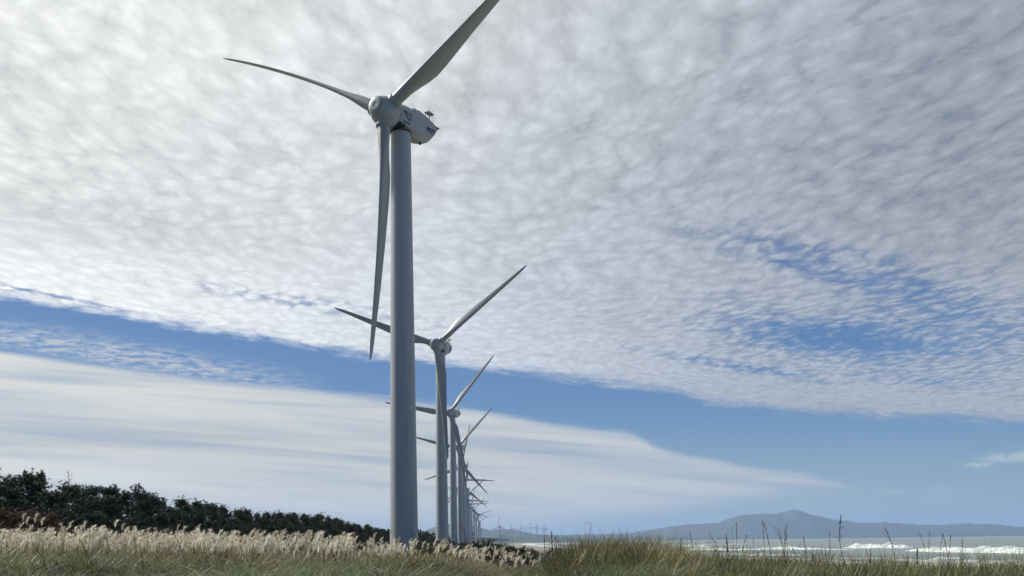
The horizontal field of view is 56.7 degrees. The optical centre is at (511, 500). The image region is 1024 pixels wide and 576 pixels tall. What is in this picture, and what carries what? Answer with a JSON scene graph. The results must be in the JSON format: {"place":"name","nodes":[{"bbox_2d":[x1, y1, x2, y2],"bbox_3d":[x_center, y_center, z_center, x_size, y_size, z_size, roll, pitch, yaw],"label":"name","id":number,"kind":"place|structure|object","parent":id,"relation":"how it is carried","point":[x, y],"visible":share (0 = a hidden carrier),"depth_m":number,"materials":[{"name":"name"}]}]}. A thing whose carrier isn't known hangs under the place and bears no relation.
{"place":"outdoors","nodes":[
{"label":"outdoors","id":0,"kind":"place"},
{"bbox_2d":[190,539,824,568],"bbox_3d":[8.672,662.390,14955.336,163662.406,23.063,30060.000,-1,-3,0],"label":"ground","id":1,"kind":"structure","parent":0,"point":[519,545],"depth_m":1135.84,"materials":[{"name":"soil"}]},
{"bbox_2d":[0,468,21,524],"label":"pine tree","id":2,"kind":"object","parent":1,"relation":"on","point":[12,484],"visible":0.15,"depth_m":82.84,"materials":[{"name":"green plant"}]},
{"bbox_2d":[0,505,25,547],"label":"pine tree","id":3,"kind":"object","parent":1,"relation":"on","point":[6,516],"visible":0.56,"depth_m":57.88,"materials":[{"name":"green plant"}]},
{"bbox_2d":[0,479,25,527],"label":"pine tree","id":4,"kind":"object","parent":1,"relation":"on","point":[4,491],"visible":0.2,"depth_m":75.30,"materials":[{"name":"green plant"}]},
{"bbox_2d":[0,487,30,525],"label":"pine tree","id":5,"kind":"object","parent":1,"relation":"on","point":[16,495],"visible":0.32,"depth_m":76.91,"materials":[{"name":"green plant"}]},
{"bbox_2d":[0,474,38,525],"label":"pine tree","id":6,"kind":"object","parent":1,"relation":"on","point":[22,489],"visible":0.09,"depth_m":85.97,"materials":[{"name":"green plant"}]},
{"bbox_2d":[10,509,48,541],"bbox_3d":[-30.202,2.291,58.680,3.517,3.641,2.600,-2,-3,32],"label":"bush","id":7,"kind":"object","parent":1,"relation":"on","point":[30,516],"visible":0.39,"depth_m":58.85,"materials":[{"name":"green plant"}]},
{"bbox_2d":[15,507,49,551],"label":"pine tree","id":8,"kind":"object","parent":1,"relation":"on","point":[33,508],"visible":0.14,"depth_m":71.69,"materials":[{"name":"green plant"}]},
{"bbox_2d":[17,467,53,508],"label":"pine tree","id":9,"kind":"object","parent":1,"relation":"on","point":[30,476],"visible":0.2,"depth_m":88.27,"materials":[{"name":"green plant"}]},
{"bbox_2d":[23,477,47,509],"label":"pine tree","id":10,"kind":"object","parent":1,"relation":"on","point":[32,492],"visible":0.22,"depth_m":88.13,"materials":[{"name":"green plant"}]},
{"bbox_2d":[26,470,65,532],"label":"pine tree","id":11,"kind":"object","parent":1,"relation":"on","point":[41,475],"visible":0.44,"depth_m":71.95,"materials":[{"name":"green plant"}]},
{"bbox_2d":[33,511,67,547],"bbox_3d":[-30.178,2.403,61.817,3.823,3.593,2.431,1,-3,-35],"label":"pine tree","id":12,"kind":"object","parent":1,"relation":"on","point":[50,518],"visible":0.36,"depth_m":61.89,"materials":[{"name":"green plant"}]},
{"bbox_2d":[32,488,76,539],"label":"pine tree","id":13,"kind":"object","parent":1,"relation":"on","point":[53,498],"visible":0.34,"depth_m":80.81,"materials":[{"name":"green plant"}]},
{"bbox_2d":[50,486,79,533],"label":"pine tree","id":14,"kind":"object","parent":1,"relation":"on","point":[64,505],"visible":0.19,"depth_m":83.67,"materials":[{"name":"green plant"}]},
{"bbox_2d":[60,470,72,530],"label":"bare tree","id":15,"kind":"object","parent":1,"relation":"on","point":[70,494],"visible":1,"depth_m":74.05,"materials":[{"name":"brown plant"}]},
{"bbox_2d":[56,480,97,533],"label":"pine tree","id":16,"kind":"object","parent":1,"relation":"on","point":[75,489],"visible":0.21,"depth_m":93.86,"materials":[{"name":"green plant"}]},
{"bbox_2d":[70,496,92,533],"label":"pine tree","id":17,"kind":"object","parent":1,"relation":"on","point":[77,507],"visible":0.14,"depth_m":91.25,"materials":[{"name":"green plant"}]},
{"bbox_2d":[72,496,103,534],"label":"pine tree","id":18,"kind":"object","parent":1,"relation":"on","point":[95,504],"visible":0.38,"depth_m":89.26,"materials":[{"name":"green plant"}]},
{"bbox_2d":[65,484,114,529],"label":"pine tree","id":19,"kind":"object","parent":1,"relation":"on","point":[91,493],"visible":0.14,"depth_m":96.33,"materials":[{"name":"green plant"}]},
{"bbox_2d":[75,513,105,539],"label":"pine tree","id":20,"kind":"object","parent":1,"relation":"on","point":[92,517],"visible":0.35,"depth_m":80.48,"materials":[{"name":"green plant"}]},
{"bbox_2d":[88,484,106,509],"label":"pine tree","id":21,"kind":"object","parent":1,"relation":"on","point":[98,490],"visible":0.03,"depth_m":100.41,"materials":[{"name":"green plant"}]},
{"bbox_2d":[88,511,113,547],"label":"pine tree","id":22,"kind":"object","parent":1,"relation":"on","point":[101,518],"visible":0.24,"depth_m":81.46,"materials":[{"name":"green plant"}]},
{"bbox_2d":[93,496,120,532],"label":"pine tree","id":23,"kind":"object","parent":1,"relation":"on","point":[108,499],"visible":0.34,"depth_m":94.87,"materials":[{"name":"green plant"}]},
{"bbox_2d":[99,511,118,553],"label":"pine tree","id":24,"kind":"object","parent":1,"relation":"on","point":[113,521],"visible":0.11,"depth_m":86.24,"materials":[{"name":"green plant"}]},
{"bbox_2d":[98,496,126,544],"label":"pine tree","id":25,"kind":"object","parent":1,"relation":"on","point":[115,512],"visible":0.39,"depth_m":95.32,"materials":[{"name":"green plant"}]},
{"bbox_2d":[97,484,127,528],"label":"pine tree","id":26,"kind":"object","parent":1,"relation":"on","point":[111,491],"visible":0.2,"depth_m":104.28,"materials":[{"name":"green plant"}]},
{"bbox_2d":[102,494,133,532],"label":"pine tree","id":27,"kind":"object","parent":1,"relation":"on","point":[119,501],"visible":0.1,"depth_m":98.78,"materials":[{"name":"green plant"}]},
{"bbox_2d":[116,517,144,550],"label":"pine tree","id":28,"kind":"object","parent":1,"relation":"on","point":[127,521],"visible":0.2,"depth_m":92.08,"materials":[{"name":"green plant"}]},
{"bbox_2d":[116,490,147,532],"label":"pine tree","id":29,"kind":"object","parent":1,"relation":"on","point":[126,496],"visible":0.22,"depth_m":108.65,"materials":[{"name":"green plant"}]},
{"bbox_2d":[121,517,143,549],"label":"pine tree","id":30,"kind":"object","parent":1,"relation":"on","point":[131,523],"visible":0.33,"depth_m":90.23,"materials":[{"name":"green plant"}]},
{"bbox_2d":[124,483,150,542],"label":"pine tree","id":31,"kind":"object","parent":1,"relation":"on","point":[138,488],"visible":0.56,"depth_m":100.05,"materials":[{"name":"green plant"}]},
{"bbox_2d":[123,491,160,529],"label":"pine tree","id":32,"kind":"object","parent":1,"relation":"on","point":[144,496],"visible":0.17,"depth_m":110.11,"materials":[{"name":"green plant"}]},
{"bbox_2d":[126,501,160,537],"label":"pine tree","id":33,"kind":"object","parent":1,"relation":"on","point":[143,515],"visible":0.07,"depth_m":103.68,"materials":[{"name":"green plant"}]},
{"bbox_2d":[127,489,163,528],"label":"pine tree","id":34,"kind":"object","parent":1,"relation":"on","point":[150,500],"visible":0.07,"depth_m":115.50,"materials":[{"name":"green plant"}]},
{"bbox_2d":[132,499,160,541],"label":"pine tree","id":35,"kind":"object","parent":1,"relation":"on","point":[144,505],"visible":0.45,"depth_m":102.20,"materials":[{"name":"green plant"}]},
{"bbox_2d":[140,515,156,542],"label":"pine tree","id":36,"kind":"object","parent":1,"relation":"on","point":[150,521],"visible":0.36,"depth_m":96.05,"materials":[{"name":"green plant"}]},
{"bbox_2d":[142,494,164,529],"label":"pine tree","id":37,"kind":"object","parent":1,"relation":"on","point":[155,500],"visible":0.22,"depth_m":114.50,"materials":[{"name":"green plant"}]},
{"bbox_2d":[156,497,168,520],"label":"pine tree","id":38,"kind":"object","parent":1,"relation":"on","point":[164,505],"visible":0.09,"depth_m":119.68,"materials":[{"name":"green plant"}]},
{"bbox_2d":[151,513,177,548],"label":"pine tree","id":39,"kind":"object","parent":1,"relation":"on","point":[161,519],"visible":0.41,"depth_m":98.68,"materials":[{"name":"green plant"}]},
{"bbox_2d":[156,514,180,537],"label":"pine tree","id":40,"kind":"object","parent":1,"relation":"on","point":[172,521],"visible":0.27,"depth_m":101.52,"materials":[{"name":"green plant"}]},
{"bbox_2d":[155,505,185,533],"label":"pine tree","id":41,"kind":"object","parent":1,"relation":"on","point":[166,511],"visible":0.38,"depth_m":108.18,"materials":[{"name":"green plant"}]},
{"bbox_2d":[170,494,188,512],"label":"pine tree","id":42,"kind":"object","parent":1,"relation":"on","point":[181,502],"visible":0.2,"depth_m":122.14,"materials":[{"name":"green plant"}]},
{"bbox_2d":[173,507,185,532],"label":"pine tree","id":43,"kind":"object","parent":1,"relation":"on","point":[180,516],"visible":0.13,"depth_m":111.62,"materials":[{"name":"green plant"}]},
{"bbox_2d":[174,520,189,543],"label":"pine tree","id":44,"kind":"object","parent":1,"relation":"on","point":[182,524],"visible":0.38,"depth_m":104.93,"materials":[{"name":"green plant"}]},
{"bbox_2d":[179,510,191,532],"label":"pine tree","id":45,"kind":"object","parent":1,"relation":"on","point":[186,519],"visible":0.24,"depth_m":113.33,"materials":[{"name":"green plant"}]},
{"bbox_2d":[180,502,198,533],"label":"pine tree","id":46,"kind":"object","parent":1,"relation":"on","point":[188,507],"visible":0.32,"depth_m":116.96,"materials":[{"name":"green plant"}]},
{"bbox_2d":[187,523,198,537],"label":"pine tree","id":47,"kind":"object","parent":1,"relation":"on","point":[192,528],"visible":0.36,"depth_m":106.10,"materials":[{"name":"green plant"}]},
{"bbox_2d":[190,497,207,514],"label":"pine tree","id":48,"kind":"object","parent":1,"relation":"on","point":[196,505],"visible":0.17,"depth_m":127.72,"materials":[{"name":"green plant"}]},
{"bbox_2d":[192,511,208,549],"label":"pine tree","id":49,"kind":"object","parent":1,"relation":"on","point":[201,517],"visible":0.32,"depth_m":120.09,"materials":[{"name":"green plant"}]},
{"bbox_2d":[200,520,215,548],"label":"pine tree","id":50,"kind":"object","parent":1,"relation":"on","point":[208,522],"visible":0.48,"depth_m":111.61,"materials":[{"name":"green plant"}]},
{"bbox_2d":[204,503,222,529],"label":"pine tree","id":51,"kind":"object","parent":1,"relation":"on","point":[214,508],"visible":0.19,"depth_m":135.29,"materials":[{"name":"green plant"}]},
{"bbox_2d":[207,511,221,541],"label":"pine tree","id":52,"kind":"object","parent":1,"relation":"on","point":[213,517],"visible":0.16,"depth_m":125.54,"materials":[{"name":"green plant"}]},
{"bbox_2d":[211,522,227,537],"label":"pine tree","id":53,"kind":"object","parent":1,"relation":"on","point":[217,526],"visible":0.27,"depth_m":114.04,"materials":[{"name":"green plant"}]},
{"bbox_2d":[212,515,232,534],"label":"pine tree","id":54,"kind":"object","parent":1,"relation":"on","point":[223,522],"visible":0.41,"depth_m":128.59,"materials":[{"name":"green plant"}]},
{"bbox_2d":[216,504,238,525],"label":"pine tree","id":55,"kind":"object","parent":1,"relation":"on","point":[225,511],"visible":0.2,"depth_m":140.79,"materials":[{"name":"green plant"}]},
{"bbox_2d":[227,516,246,539],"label":"pine tree","id":56,"kind":"object","parent":1,"relation":"on","point":[234,519],"visible":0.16,"depth_m":131.70,"materials":[{"name":"green plant"}]},
{"bbox_2d":[232,525,246,546],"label":"pine tree","id":57,"kind":"object","parent":1,"relation":"on","point":[238,528],"visible":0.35,"depth_m":123.33,"materials":[{"name":"green plant"}]},
{"bbox_2d":[234,510,251,540],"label":"pine tree","id":58,"kind":"object","parent":1,"relation":"on","point":[240,516],"visible":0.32,"depth_m":135.33,"materials":[{"name":"green plant"}]},
{"bbox_2d":[233,508,256,525],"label":"pine tree","id":59,"kind":"object","parent":1,"relation":"on","point":[241,511],"visible":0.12,"depth_m":148.00,"materials":[{"name":"green plant"}]},
{"bbox_2d":[237,517,255,529],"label":"pine tree","id":60,"kind":"object","parent":1,"relation":"on","point":[250,519],"visible":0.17,"depth_m":138.09,"materials":[{"name":"green plant"}]},
{"bbox_2d":[252,511,266,531],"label":"pine tree","id":61,"kind":"object","parent":1,"relation":"on","point":[256,515],"visible":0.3,"depth_m":158.08,"materials":[{"name":"green plant"}]},
{"bbox_2d":[257,516,278,539],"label":"pine tree","id":62,"kind":"object","parent":1,"relation":"on","point":[263,520],"visible":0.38,"depth_m":148.29,"materials":[{"name":"green plant"}]},
{"bbox_2d":[261,525,276,548],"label":"pine tree","id":63,"kind":"object","parent":1,"relation":"on","point":[271,528],"visible":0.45,"depth_m":135.92,"materials":[{"name":"green plant"}]},
{"bbox_2d":[0,522,551,569],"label":"pampas grass field","id":64,"kind":"structure","parent":1,"relation":"on","point":[188,540],"depth_m":23.20,"materials":[{"name":"beige plant"}]},
{"bbox_2d":[272,518,284,540],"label":"pine tree","id":65,"kind":"object","parent":1,"relation":"on","point":[277,524],"visible":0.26,"depth_m":157.53,"materials":[{"name":"green plant"}]},
{"bbox_2d":[277,519,295,542],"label":"pine tree","id":66,"kind":"object","parent":1,"relation":"on","point":[285,523],"visible":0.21,"depth_m":161.38,"materials":[{"name":"green plant"}]},
{"bbox_2d":[278,525,295,550],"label":"pine tree","id":67,"kind":"object","parent":1,"relation":"on","point":[290,529],"visible":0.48,"depth_m":144.29,"materials":[{"name":"green plant"}]},
{"bbox_2d":[286,516,299,549],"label":"pine tree","id":68,"kind":"object","parent":1,"relation":"on","point":[291,519],"visible":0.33,"depth_m":168.96,"materials":[{"name":"green plant"}]},
{"bbox_2d":[297,526,307,550],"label":"pine tree","id":69,"kind":"object","parent":1,"relation":"on","point":[302,530],"visible":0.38,"depth_m":156.25,"materials":[{"name":"green plant"}]},
{"bbox_2d":[296,517,311,528],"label":"pine tree","id":70,"kind":"object","parent":1,"relation":"on","point":[304,520],"visible":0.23,"depth_m":171.90,"materials":[{"name":"green plant"}]},
{"bbox_2d":[310,517,324,536],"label":"pine tree","id":71,"kind":"object","parent":1,"relation":"on","point":[314,519],"visible":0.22,"depth_m":179.81,"materials":[{"name":"green plant"}]},
{"bbox_2d":[323,521,333,535],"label":"pine tree","id":72,"kind":"object","parent":1,"relation":"on","point":[327,525],"visible":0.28,"depth_m":193.44,"materials":[{"name":"green plant"}]},
{"bbox_2d":[353,532,364,548],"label":"pine tree","id":73,"kind":"object","parent":1,"relation":"on","point":[356,547],"visible":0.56,"depth_m":202.80,"materials":[{"name":"green plant"}]},
{"bbox_2d":[223,0,499,556],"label":"wind turbine","id":74,"kind":"object","parent":1,"relation":"on","point":[399,122],"visible":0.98,"depth_m":140.58,"materials":[{"name":"paint"}]},
{"bbox_2d":[357,532,366,548],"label":"pine tree","id":75,"kind":"object","parent":1,"relation":"on","point":[363,536],"visible":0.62,"depth_m":210.82,"materials":[{"name":"green plant"}]},
{"bbox_2d":[413,539,428,556],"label":"shrub","id":76,"kind":"object","parent":1,"relation":"on","point":[418,546],"visible":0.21,"depth_m":127.87,"materials":[{"name":"green plant"}]},
{"bbox_2d":[335,265,526,541],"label":"wind turbine","id":77,"kind":"object","parent":1,"relation":"on","point":[441,347],"visible":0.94,"depth_m":305.69,"materials":[{"name":"paint"}]},
{"bbox_2d":[385,355,493,542],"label":"wind turbine","id":78,"kind":"object","parent":1,"relation":"on","point":[453,413],"visible":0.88,"depth_m":499.40,"materials":[{"name":"paint"}]},
{"bbox_2d":[424,540,460,558],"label":"shrub","id":79,"kind":"object","parent":1,"relation":"on","point":[440,549],"visible":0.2,"depth_m":96.45,"materials":[{"name":"green plant"}]},
{"bbox_2d":[386,529,509,541],"bbox_3d":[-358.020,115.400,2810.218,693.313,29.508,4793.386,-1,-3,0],"label":"woodland","id":80,"kind":"object","parent":1,"relation":"on","point":[426,534],"visible":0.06,"depth_m":633.94,"materials":[{"name":"green plant"}]},
{"bbox_2d":[416,407,492,543],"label":"wind turbine","id":81,"kind":"object","parent":1,"relation":"on","point":[461,471],"visible":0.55,"depth_m":678.01,"materials":[{"name":"paint"}]},
{"bbox_2d":[425,425,487,542],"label":"wind turbine","id":82,"kind":"object","parent":1,"relation":"on","point":[464,500],"visible":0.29,"depth_m":853.13,"materials":[{"name":"paint"}]},
{"bbox_2d":[448,464,485,542],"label":"wind turbine","id":83,"kind":"object","parent":1,"relation":"on","point":[471,493],"visible":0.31,"depth_m":1207.12,"materials":[{"name":"paint"}]},
{"bbox_2d":[448,478,485,542],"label":"wind turbine","id":84,"kind":"object","parent":1,"relation":"on","point":[471,490],"visible":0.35,"depth_m":1386.11,"materials":[{"name":"paint"}]},
{"bbox_2d":[457,489,480,542],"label":"wind turbine","id":85,"kind":"object","parent":1,"relation":"on","point":[472,507],"visible":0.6,"depth_m":1916.33,"materials":[{"name":"paint"}]},
{"bbox_2d":[448,450,493,541],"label":"wind turbine","id":86,"kind":"object","parent":1,"relation":"on","point":[469,479],"visible":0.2,"depth_m":1037.93,"materials":[{"name":"paint"}]},
{"bbox_2d":[446,539,508,556],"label":"shrub","id":87,"kind":"object","parent":1,"relation":"on","point":[483,542],"visible":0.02,"depth_m":65.23,"materials":[{"name":"green plant"}]},
{"bbox_2d":[472,499,483,541],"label":"wind turbine","id":88,"kind":"object","parent":1,"relation":"on","point":[474,521],"visible":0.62,"depth_m":2110.69,"materials":[{"name":"paint"}]},
{"bbox_2d":[469,502,487,541],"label":"wind turbine","id":89,"kind":"object","parent":1,"relation":"on","point":[471,503],"visible":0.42,"depth_m":1736.25,"materials":[{"name":"paint"}]},
{"bbox_2d":[472,501,486,542],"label":"wind turbine","id":90,"kind":"object","parent":1,"relation":"on","point":[476,525],"visible":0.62,"depth_m":2291.57,"materials":[{"name":"paint"}]},
{"bbox_2d":[450,541,515,564],"bbox_3d":[-2.378,4.043,61.320,4.380,2.880,4.666,-3,-3,39],"label":"shrub","id":91,"kind":"object","parent":1,"relation":"on","point":[486,546],"visible":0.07,"depth_m":61.22,"materials":[{"name":"green plant"}]},
{"bbox_2d":[462,544,521,567],"bbox_3d":[-1.832,4.093,61.573,4.358,2.658,3.841,-2,-3,33],"label":"shrub","id":92,"kind":"object","parent":1,"relation":"on","point":[491,552],"visible":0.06,"depth_m":61.64,"materials":[{"name":"green plant"}]},
{"bbox_2d":[487,539,528,560],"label":"shrub","id":93,"kind":"object","parent":1,"relation":"on","point":[501,545],"visible":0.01,"depth_m":67.28,"materials":[{"name":"green plant"}]},
{"bbox_2d":[0,525,1023,575],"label":"dune grass","id":94,"kind":"structure","parent":1,"relation":"on","point":[660,560],"depth_m":17.23,"materials":[{"name":"green plant"}]},
{"bbox_2d":[505,547,541,569],"bbox_3d":[0.615,4.429,65.595,4.456,2.602,3.578,-1,-3,-3],"label":"shrub","id":95,"kind":"object","parent":1,"relation":"on","point":[526,558],"visible":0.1,"depth_m":64.95,"materials":[{"name":"green plant"}]},
{"bbox_2d":[0,0,1023,534],"label":"sky","id":96,"kind":"structure","parent":0,"point":[772,251],"materials":[{"name":"white"}]},
{"bbox_2d":[424,524,614,540],"bbox_3d":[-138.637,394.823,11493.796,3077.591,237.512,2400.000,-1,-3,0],"label":"hill","id":97,"kind":"structure","parent":0,"point":[485,533],"depth_m":11036.37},
{"bbox_2d":[489,535,603,541],"bbox_3d":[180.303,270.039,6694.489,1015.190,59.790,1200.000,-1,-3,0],"label":"wooded rise","id":98,"kind":"structure","parent":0,"point":[534,538],"depth_m":6384.76,"materials":[{"name":"grey"}]},
{"bbox_2d":[524,536,1023,569],"bbox_3d":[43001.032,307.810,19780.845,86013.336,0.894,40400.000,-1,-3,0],"label":"sea","id":99,"kind":"structure","parent":0,"point":[968,542],"depth_m":909.53,"materials":[{"name":"liquid"}]},
{"bbox_2d":[689,548,759,550],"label":"breaking wave","id":100,"kind":"object","parent":99,"relation":"on","point":[729,549],"visible":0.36,"depth_m":598.52,"materials":[{"name":"liquid"}]},
{"bbox_2d":[757,546,843,549],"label":"breaking wave","id":101,"kind":"object","parent":99,"relation":"on","point":[780,548],"visible":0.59,"depth_m":570.83,"materials":[{"name":"liquid"}]},
{"bbox_2d":[844,543,913,547],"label":"breaking wave","id":102,"kind":"object","parent":99,"relation":"on","point":[856,545],"visible":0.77,"depth_m":584.10,"materials":[{"name":"liquid"}]},
{"bbox_2d":[898,559,1020,564],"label":"breaking wave","id":103,"kind":"object","parent":99,"relation":"on","point":[912,560],"visible":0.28,"depth_m":248.06,"materials":[{"name":"liquid"}]},
{"bbox_2d":[907,546,1023,553],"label":"breaking wave","id":104,"kind":"object","parent":99,"relation":"on","point":[988,549],"visible":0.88,"depth_m":404.67,"materials":[{"name":"liquid"}]},
{"bbox_2d":[570,510,1023,537],"bbox_3d":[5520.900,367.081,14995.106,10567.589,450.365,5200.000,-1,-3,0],"label":"mountain","id":105,"kind":"structure","parent":0,"point":[799,523],"depth_m":13647.30,"materials":[{"name":"blue"}]},
{"bbox_2d":[605,533,1023,540],"bbox_3d":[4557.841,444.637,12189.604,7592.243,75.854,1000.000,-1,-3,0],"label":"coastal hill","id":106,"kind":"structure","parent":0,"point":[671,537],"depth_m":11924.89,"materials":[{"name":"blue liquid"}]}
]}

